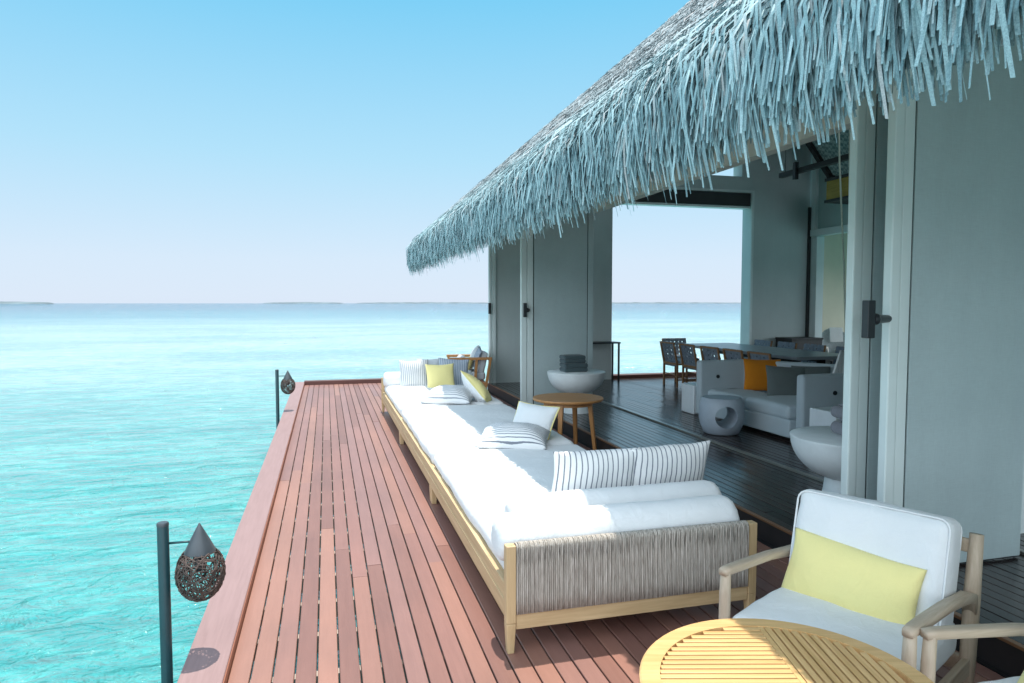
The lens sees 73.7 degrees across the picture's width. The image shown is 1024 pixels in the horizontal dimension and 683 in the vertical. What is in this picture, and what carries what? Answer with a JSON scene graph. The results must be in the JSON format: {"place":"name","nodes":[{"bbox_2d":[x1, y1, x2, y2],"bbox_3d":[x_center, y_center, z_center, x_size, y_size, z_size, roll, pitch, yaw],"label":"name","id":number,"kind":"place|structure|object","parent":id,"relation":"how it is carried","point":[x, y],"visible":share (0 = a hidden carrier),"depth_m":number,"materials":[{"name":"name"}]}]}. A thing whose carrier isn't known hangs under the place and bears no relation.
{"place":"outdoors","nodes":[
{"label":"outdoors","id":0,"kind":"place"},
{"bbox_2d":[0,301,53,303],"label":"island","id":1,"kind":"structure","parent":0,"point":[2,302],"depth_m":2578.86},
{"bbox_2d":[272,302,335,302],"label":"island","id":2,"kind":"structure","parent":0,"point":[304,302],"depth_m":4759.13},
{"bbox_2d":[0,303,740,682],"bbox_3d":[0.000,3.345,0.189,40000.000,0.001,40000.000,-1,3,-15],"label":"sea","id":3,"kind":"structure","parent":0,"point":[126,429],"depth_m":18.70,"materials":[{"name":"liquid"}]},
{"bbox_2d":[156,521,225,682],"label":"pole lamp","id":4,"kind":"object","parent":3,"relation":"in","point":[200,548],"visible":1,"depth_m":3.36,"materials":[{"name":"metal"}]},
{"bbox_2d":[275,369,294,428],"bbox_3d":[-3.678,1.761,11.204,0.284,2.622,0.238,1,3,18],"label":"pole lamp","id":5,"kind":"object","parent":3,"relation":"in","point":[286,380],"visible":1,"depth_m":11.08,"materials":[{"name":"metal"}]},
{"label":"deck piles","id":6,"kind":"structure","parent":3,"relation":"in","visible":0},
{"bbox_2d":[250,389,433,682],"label":"deck joists","id":7,"kind":"object","parent":6,"relation":"on","point":[334,551],"depth_m":5.03,"materials":[{"name":"brown wood"}]},
{"bbox_2d":[228,383,1005,682],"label":"deck","id":8,"kind":"structure","parent":7,"relation":"on","point":[463,641],"depth_m":4.21,"materials":[{"name":"brown wood"}]},
{"bbox_2d":[177,382,303,682],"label":"deck kerb","id":9,"kind":"structure","parent":8,"relation":"attached to","point":[208,657],"depth_m":4.36,"materials":[{"name":"brown wood"}]},
{"bbox_2d":[223,383,304,682],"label":"deck kerb lip","id":10,"kind":"object","parent":9,"relation":"attached to","point":[231,658],"visible":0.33,"depth_m":4.43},
{"bbox_2d":[304,378,380,385],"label":"deck kerb","id":11,"kind":"structure","parent":8,"relation":"attached to","point":[339,381],"depth_m":15.18,"materials":[{"name":"brown wood"}]},
{"bbox_2d":[381,378,503,441],"bbox_3d":[-1.110,0.938,10.227,1.462,0.576,2.699,-1,3,-15],"label":"daybed","id":12,"kind":"object","parent":8,"relation":"on","point":[396,400],"visible":0.3,"depth_m":9.69,"materials":[{"name":"white fabric"}]},
{"bbox_2d":[399,359,427,385],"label":"pillow","id":13,"kind":"object","parent":12,"relation":"on","point":[413,373],"visible":0.87,"depth_m":10.84,"materials":[{"name":"fabric"}]},
{"bbox_2d":[416,358,438,364],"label":"pillow","id":14,"kind":"object","parent":12,"relation":"on","point":[433,361],"visible":0.16,"depth_m":11.11,"materials":[{"name":"grey fabric"}]},
{"bbox_2d":[383,370,472,386],"bbox_3d":[-1.376,0.613,11.264,1.474,0.257,0.275,-1,3,-15],"label":"bolster","id":15,"kind":"object","parent":12,"relation":"on","point":[391,378],"visible":0.27,"depth_m":11.00,"materials":[{"name":"white fabric"}]},
{"bbox_2d":[426,363,453,386],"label":"pillow","id":16,"kind":"object","parent":12,"relation":"on","point":[439,375],"visible":0.77,"depth_m":10.62,"materials":[{"name":"yellow fabric"}]},
{"bbox_2d":[420,384,472,404],"bbox_3d":[-0.837,0.706,9.149,0.684,0.242,0.560,1,9,9],"label":"pillow","id":17,"kind":"object","parent":12,"relation":"on","point":[445,394],"visible":0.95,"depth_m":8.93,"materials":[{"name":"fabric"}]},
{"bbox_2d":[439,357,468,384],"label":"pillow","id":18,"kind":"object","parent":12,"relation":"on","point":[459,365],"visible":0.41,"depth_m":11.01,"materials":[{"name":"grey fabric"}]},
{"bbox_2d":[460,370,491,401],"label":"pillow","id":19,"kind":"object","parent":12,"relation":"on","point":[475,386],"visible":0.81,"depth_m":9.14,"materials":[{"name":"yellow fabric"}]},
{"bbox_2d":[446,350,491,388],"bbox_3d":[-0.865,0.608,13.654,0.830,0.856,0.870,-1,3,-9],"label":"spindle armchair","id":20,"kind":"object","parent":8,"relation":"on","point":[478,373],"visible":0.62,"depth_m":13.32,"materials":[{"name":"orange wood"}]},
{"bbox_2d":[468,356,472,369],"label":"pillow","id":21,"kind":"object","parent":20,"relation":"on","point":[470,364],"visible":0.31,"depth_m":13.36,"materials":[{"name":"yellow fabric"}]},
{"bbox_2d":[470,345,478,367],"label":"pillow","id":22,"kind":"object","parent":20,"relation":"on","point":[473,352],"visible":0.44,"depth_m":13.60,"materials":[{"name":"grey fabric"}]},
{"bbox_2d":[473,346,481,370],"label":"pillow","id":23,"kind":"object","parent":20,"relation":"on","point":[478,353],"visible":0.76,"depth_m":13.37,"materials":[{"name":"grey fabric"}]},
{"bbox_2d":[399,404,573,500],"bbox_3d":[-0.406,1.121,7.634,1.436,0.502,2.672,-1,3,-15],"label":"daybed","id":24,"kind":"object","parent":8,"relation":"on","point":[428,434],"visible":0.55,"depth_m":7.38,"materials":[{"name":"white fabric"}]},
{"bbox_2d":[475,421,550,448],"bbox_3d":[0.013,0.870,6.399,0.667,0.225,0.504,0,11,8],"label":"pillow","id":25,"kind":"object","parent":24,"relation":"on","point":[512,435],"visible":0.97,"depth_m":6.21,"materials":[{"name":"fabric"}]},
{"bbox_2d":[512,401,559,439],"bbox_3d":[0.203,0.817,6.778,0.493,0.434,0.188,5,-26,34],"label":"pillow","id":26,"kind":"object","parent":24,"relation":"on","point":[542,416],"visible":0.66,"depth_m":6.71,"materials":[{"name":"white fabric"}]},
{"bbox_2d":[533,393,603,450],"bbox_3d":[0.689,1.008,8.414,0.870,0.644,0.870,-1,4,-23],"label":"side table","id":27,"kind":"object","parent":8,"relation":"on","point":[573,401],"visible":0.89,"depth_m":8.28,"materials":[{"name":"orange wood"}]},
{"bbox_2d":[429,444,756,653],"bbox_3d":[0.314,1.232,4.998,1.462,0.576,2.780,-1,3,-15],"label":"daybed","id":28,"kind":"object","parent":8,"relation":"on","point":[539,582],"visible":0.77,"depth_m":3.72,"materials":[{"name":"white fabric"}]},
{"bbox_2d":[552,447,640,491],"bbox_3d":[0.537,0.903,4.488,0.600,0.447,0.184,-1,20,-13],"label":"pillow","id":29,"kind":"object","parent":28,"relation":"on","point":[594,469],"visible":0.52,"depth_m":4.38,"materials":[{"name":"fabric"}]},
{"bbox_2d":[504,480,721,512],"bbox_3d":[0.640,1.015,4.207,1.394,0.239,0.259,-1,3,-15],"label":"bolster","id":30,"kind":"object","parent":28,"relation":"on","point":[606,495],"visible":0.48,"depth_m":4.12,"materials":[{"name":"white fabric"}]},
{"bbox_2d":[491,495,739,560],"bbox_3d":[0.599,1.040,3.845,1.444,0.256,0.278,-1,3,-15],"label":"bolster","id":31,"kind":"object","parent":28,"relation":"on","point":[527,525],"visible":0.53,"depth_m":3.73,"materials":[{"name":"white fabric"}]},
{"bbox_2d":[632,440,710,485],"bbox_3d":[1.050,0.895,4.635,0.618,0.453,0.178,-2,21,-19],"label":"pillow","id":32,"kind":"object","parent":28,"relation":"on","point":[670,463],"visible":0.58,"depth_m":4.53,"materials":[{"name":"fabric"}]},
{"bbox_2d":[487,384,1023,678],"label":"step riser","id":33,"kind":"object","parent":8,"relation":"on","point":[1001,658],"visible":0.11,"depth_m":4.87,"materials":[{"name":"black wood"}]},
{"bbox_2d":[488,383,1023,651],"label":"step nosing","id":34,"kind":"object","parent":33,"relation":"on","point":[1010,641],"visible":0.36,"depth_m":5.15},
{"bbox_2d":[639,618,933,682],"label":"slatted table","id":35,"kind":"object","parent":8,"relation":"on","point":[741,650],"visible":1,"depth_m":2.32,"materials":[{"name":"beige wood"}]},
{"bbox_2d":[719,490,983,682],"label":"armchair","id":36,"kind":"object","parent":8,"relation":"on","point":[934,544],"visible":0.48,"depth_m":2.96,"materials":[{"name":"white fabric"}]},
{"bbox_2d":[780,528,926,625],"bbox_3d":[1.523,1.085,3.090,0.140,0.311,0.585,23,-9,-40],"label":"pillow","id":37,"kind":"object","parent":36,"relation":"on","point":[845,576],"visible":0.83,"depth_m":3.03,"materials":[{"name":"yellow fabric"}]},
{"bbox_2d":[920,623,1023,682],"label":"armchair","id":38,"kind":"object","parent":8,"relation":"on","point":[931,635],"visible":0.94,"depth_m":2.47,"materials":[{"name":"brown wood"}]},
{"bbox_2d":[1018,671,1023,682],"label":"pillow","id":39,"kind":"object","parent":38,"relation":"on","point":[1021,679],"visible":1,"depth_m":2.40,"materials":[{"name":"yellow fabric"}]},
{"bbox_2d":[0,0,742,302],"label":"sky","id":40,"kind":"structure","parent":0,"point":[152,151],"materials":[{"name":"blue"}]},
{"bbox_2d":[374,302,483,302],"bbox_3d":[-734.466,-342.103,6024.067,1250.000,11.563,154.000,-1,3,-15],"label":"island","id":41,"kind":"structure","parent":0,"point":[425,302],"depth_m":5987.75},
{"bbox_2d":[612,302,736,302],"bbox_3d":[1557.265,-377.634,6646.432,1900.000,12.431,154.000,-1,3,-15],"label":"island","id":42,"kind":"structure","parent":0,"point":[669,302],"depth_m":6621.45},
{"bbox_2d":[490,376,1023,644],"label":"raised floor","id":43,"kind":"structure","parent":0,"point":[768,491],"depth_m":7.33,"materials":[{"name":"black wood"}]},
{"bbox_2d":[488,240,495,382],"bbox_3d":[-0.413,-0.983,13.876,0.165,4.000,0.180,-1,3,-15],"label":"corner post","id":44,"kind":"object","parent":43,"relation":"on","point":[492,306],"visible":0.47,"depth_m":13.88,"materials":[{"name":"paint"}]},
{"bbox_2d":[520,197,593,405],"bbox_3d":[0.731,-0.769,10.793,1.210,3.580,0.154,-1,3,-15],"label":"folding door","id":45,"kind":"structure","parent":43,"relation":"on","point":[556,295],"depth_m":10.82,"materials":[{"name":"paint"}]},
{"bbox_2d":[547,369,605,413],"bbox_3d":[0.968,0.755,10.292,0.874,0.614,0.874,-1,3,-15],"label":"bowl table","id":46,"kind":"object","parent":43,"relation":"on","point":[589,381],"visible":0.68,"depth_m":9.98,"materials":[{"name":"ceramic"}]},
{"bbox_2d":[559,363,587,371],"bbox_3d":[0.926,0.384,10.258,0.374,0.134,0.284,-1,3,-15],"label":"towel","id":47,"kind":"object","parent":46,"relation":"on","point":[574,367],"visible":0.92,"depth_m":10.14,"materials":[{"name":"grey fabric"}]},
{"bbox_2d":[559,354,585,363],"bbox_3d":[0.910,0.263,10.270,0.346,0.126,0.265,-1,3,-15],"label":"towel","id":48,"kind":"object","parent":47,"relation":"on","point":[572,358],"visible":0.99,"depth_m":10.16,"materials":[{"name":"grey fabric"}]},
{"bbox_2d":[593,341,620,380],"bbox_3d":[1.606,0.423,14.277,1.270,0.823,0.380,-1,3,-15],"label":"console table","id":49,"kind":"object","parent":43,"relation":"on","point":[606,342],"visible":0.48,"depth_m":14.28,"materials":[{"name":"black metal"}]},
{"bbox_2d":[660,341,697,387],"bbox_3d":[3.324,0.439,13.490,0.620,0.881,0.574,-1,3,-14],"label":"dining chair","id":50,"kind":"object","parent":43,"relation":"on","point":[673,360],"visible":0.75,"depth_m":13.45,"materials":[{"name":"fabric"}]},
{"bbox_2d":[662,338,698,381],"bbox_3d":[3.578,0.381,14.515,0.574,0.881,0.620,-1,3,-15],"label":"dining chair","id":51,"kind":"object","parent":43,"relation":"on","point":[680,340],"visible":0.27,"depth_m":14.72,"materials":[{"name":"fabric"}]},
{"bbox_2d":[678,343,696,382],"bbox_3d":[3.520,0.479,12.768,0.620,0.881,0.574,-1,3,-14],"label":"dining chair","id":52,"kind":"object","parent":43,"relation":"on","point":[689,363],"visible":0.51,"depth_m":12.75,"materials":[{"name":"fabric"}]},
{"bbox_2d":[681,383,696,413],"bbox_3d":[2.789,0.848,10.232,0.360,0.430,0.360,-1,3,-15],"label":"side cube","id":53,"kind":"object","parent":43,"relation":"on","point":[688,397],"visible":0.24,"depth_m":10.15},
{"bbox_2d":[700,346,720,359],"bbox_3d":[3.723,0.521,12.025,0.620,0.881,0.574,-1,3,-16],"label":"dining chair","id":54,"kind":"object","parent":43,"relation":"on","point":[707,350],"visible":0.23,"depth_m":11.96,"materials":[{"name":"fabric"}]},
{"bbox_2d":[699,395,744,435],"bbox_3d":[2.640,0.925,8.608,0.556,0.460,0.548,-1,3,-15],"label":"drum stool","id":55,"kind":"object","parent":43,"relation":"on","point":[730,423],"visible":1,"depth_m":8.43,"materials":[{"name":"grey stone"}]},
{"bbox_2d":[722,348,743,359],"bbox_3d":[3.911,0.560,11.333,0.620,0.881,0.574,-1,3,-13],"label":"dining chair","id":56,"kind":"object","parent":43,"relation":"on","point":[734,354],"visible":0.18,"depth_m":11.30,"materials":[{"name":"fabric"}]},
{"bbox_2d":[737,339,772,358],"bbox_3d":[4.882,0.412,13.964,0.620,0.881,0.574,-1,3,-15],"label":"dining chair","id":57,"kind":"object","parent":43,"relation":"on","point":[768,343],"visible":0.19,"depth_m":13.94,"materials":[{"name":"fabric"}]},
{"bbox_2d":[747,351,771,359],"bbox_3d":[4.096,0.599,10.657,0.620,0.881,0.574,-1,3,-15],"label":"dining chair","id":58,"kind":"object","parent":43,"relation":"on","point":[754,354],"visible":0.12,"depth_m":10.59,"materials":[{"name":"fabric"}]},
{"bbox_2d":[685,343,838,363],"bbox_3d":[4.502,0.534,12.493,1.180,0.803,3.650,-1,3,-15],"label":"dining table","id":59,"kind":"object","parent":43,"relation":"on","point":[788,354],"visible":0.39,"depth_m":11.69,"materials":[{"name":"grey wood"}]},
{"bbox_2d":[696,359,843,440],"bbox_3d":[3.732,0.721,9.086,1.664,0.813,2.100,-1,3,-15],"label":"living room sofa","id":60,"kind":"object","parent":43,"relation":"on","point":[783,415],"visible":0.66,"depth_m":8.52,"materials":[{"name":"fabric"}]},
{"bbox_2d":[743,358,779,390],"bbox_3d":[3.543,0.475,9.671,0.524,0.465,0.170,1,-9,4],"label":"pillow","id":61,"kind":"object","parent":60,"relation":"on","point":[755,374],"visible":0.62,"depth_m":9.62,"materials":[{"name":"orange fabric"}]},
{"bbox_2d":[766,365,805,395],"bbox_3d":[3.630,0.543,9.032,0.524,0.458,0.163,3,-17,5],"label":"pillow","id":62,"kind":"object","parent":60,"relation":"on","point":[780,380],"visible":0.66,"depth_m":8.98,"materials":[{"name":"grey fabric"}]},
{"bbox_2d":[790,366,830,373],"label":"pillow","id":63,"kind":"object","parent":60,"relation":"on","point":[817,370],"visible":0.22,"depth_m":9.04,"materials":[{"name":"grey fabric"}]},
{"bbox_2d":[777,341,797,348],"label":"dining chair","id":64,"kind":"object","parent":43,"relation":"on","point":[790,345],"visible":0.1,"depth_m":13.23,"materials":[{"name":"fabric"}]},
{"bbox_2d":[775,337,823,362],"bbox_3d":[6.510,0.297,15.502,0.840,0.778,0.580,-1,3,-15],"label":"table","id":65,"kind":"object","parent":43,"relation":"on","point":[801,341],"visible":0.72,"depth_m":15.26,"materials":[{"name":"black wood"}]},
{"bbox_2d":[601,401,1023,554],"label":"door track","id":66,"kind":"structure","parent":43,"relation":"on","point":[751,455],"depth_m":7.69,"materials":[{"name":"metal"}]},
{"bbox_2d":[800,344,825,362],"bbox_3d":[5.283,0.495,12.491,0.620,0.881,0.574,-1,3,-15],"label":"dining chair","id":67,"kind":"object","parent":43,"relation":"on","point":[820,348],"visible":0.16,"depth_m":12.52,"materials":[{"name":"fabric"}]},
{"bbox_2d":[790,426,841,494],"bbox_3d":[2.619,1.036,5.298,0.874,0.614,0.874,-1,3,-15],"label":"bowl table","id":68,"kind":"object","parent":43,"relation":"on","point":[817,449],"visible":0.3,"depth_m":5.15,"materials":[{"name":"ceramic"}]},
{"bbox_2d":[830,419,841,435],"bbox_3d":[2.550,0.670,5.164,0.110,0.116,0.340,0,3,-3],"label":"towel","id":69,"kind":"object","parent":68,"relation":"on","point":[836,427],"visible":0.35,"depth_m":5.26,"materials":[{"name":"white fabric"}]},
{"bbox_2d":[830,404,842,418],"bbox_3d":[2.594,0.559,5.263,0.103,0.108,0.340,0,3,-3],"label":"towel","id":70,"kind":"object","parent":69,"relation":"on","point":[836,411],"visible":0.38,"depth_m":5.35,"materials":[{"name":"white fabric"}]},
{"bbox_2d":[809,407,840,425],"bbox_3d":[3.590,0.981,7.521,0.420,0.470,0.420,-1,3,-15],"label":"side cube","id":71,"kind":"object","parent":43,"relation":"on","point":[821,416],"visible":0.02,"depth_m":7.50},
{"bbox_2d":[805,155,848,337],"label":"side wall","id":72,"kind":"structure","parent":43,"relation":"on","point":[824,219],"depth_m":15.64,"materials":[{"name":"paint"}]},
{"bbox_2d":[806,129,848,177],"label":"ceiling","id":73,"kind":"structure","parent":72,"relation":"attached to","point":[825,150],"depth_m":14.63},
{"bbox_2d":[822,328,844,363],"bbox_3d":[7.646,0.217,16.009,0.808,1.040,0.804,0,3,5],"label":"rattan armchair","id":74,"kind":"object","parent":43,"relation":"on","point":[830,347],"visible":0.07,"depth_m":16.28,"materials":[{"name":"grey fabric"}]},
{"bbox_2d":[829,328,842,341],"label":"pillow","id":75,"kind":"object","parent":74,"relation":"on","point":[835,334],"visible":1,"depth_m":16.17,"materials":[{"name":"white fabric"}]},
{"bbox_2d":[833,346,843,363],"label":"dining chair","id":76,"kind":"object","parent":43,"relation":"on","point":[838,349],"visible":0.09,"depth_m":11.94,"materials":[{"name":"fabric"}]},
{"bbox_2d":[840,78,888,500],"bbox_3d":[2.655,-0.561,4.443,1.090,3.880,0.062,-1,3,-15],"label":"folding door","id":77,"kind":"structure","parent":43,"relation":"on","point":[864,275],"depth_m":4.32,"materials":[{"name":"paint"}]},
{"bbox_2d":[861,29,1023,563],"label":"folding door","id":78,"kind":"structure","parent":43,"relation":"on","point":[951,414],"depth_m":4.14,"materials":[{"name":"paint"}]},
{"bbox_2d":[1020,462,1023,533],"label":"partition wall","id":79,"kind":"structure","parent":43,"relation":"on","point":[1022,520],"depth_m":4.86,"materials":[{"name":"paint"}]},
{"bbox_2d":[822,233,847,332],"bbox_3d":[7.617,-1.018,16.638,1.390,3.440,0.110,-1,3,-15],"label":"screen panel","id":80,"kind":"object","parent":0,"point":[833,305],"visible":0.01,"depth_m":16.64,"materials":[{"name":"paint"}]},
{"bbox_2d":[833,350,843,372],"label":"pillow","id":81,"kind":"object","parent":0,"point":[839,366],"visible":0.56,"depth_m":8.37,"materials":[{"name":"white fabric"}]},
{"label":"raised floor base","id":82,"kind":"structure","parent":0,"visible":0},
{"bbox_2d":[496,144,811,382],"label":"gable wall","id":83,"kind":"structure","parent":82,"relation":"on","point":[771,204],"depth_m":15.43,"materials":[{"name":"paint"}]},
{"bbox_2d":[406,0,1023,276],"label":"thatched roof","id":84,"kind":"structure","parent":83,"relation":"attached to","point":[693,80],"depth_m":2.96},
{"bbox_2d":[594,106,850,213],"bbox_3d":[1.994,-2.917,9.284,0.140,1.720,9.920,-1,3,-15],"label":"door header","id":85,"kind":"object","parent":84,"relation":"attached to","point":[807,137],"depth_m":7.39},
{"bbox_2d":[779,151,848,179],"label":"ceiling beam","id":86,"kind":"structure","parent":84,"relation":"hanging from","point":[795,171],"depth_m":13.41,"materials":[{"name":"black metal"}]},
{"bbox_2d":[824,173,848,203],"bbox_3d":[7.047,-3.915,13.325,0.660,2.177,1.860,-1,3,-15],"label":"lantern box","id":87,"kind":"object","parent":84,"relation":"hanging from","point":[833,191],"visible":0.21,"depth_m":13.90,"materials":[{"name":"yellow wood"}]},
{"bbox_2d":[838,132,845,326],"bbox_3d":[3.996,-1.578,8.265,0.249,3.381,0.022,-1,3,-15],"label":"hanging rope","id":88,"kind":"object","parent":84,"relation":"hanging from","point":[842,225],"visible":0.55,"depth_m":8.27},
{"bbox_2d":[848,129,849,200],"bbox_3d":[4.097,-1.569,8.294,0.109,3.600,0.010,-1,3,-15],"label":"hanging rope","id":89,"kind":"object","parent":84,"relation":"hanging from","point":[849,160],"visible":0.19,"depth_m":8.24,"materials":[{"name":"grey fabric"}]}
]}

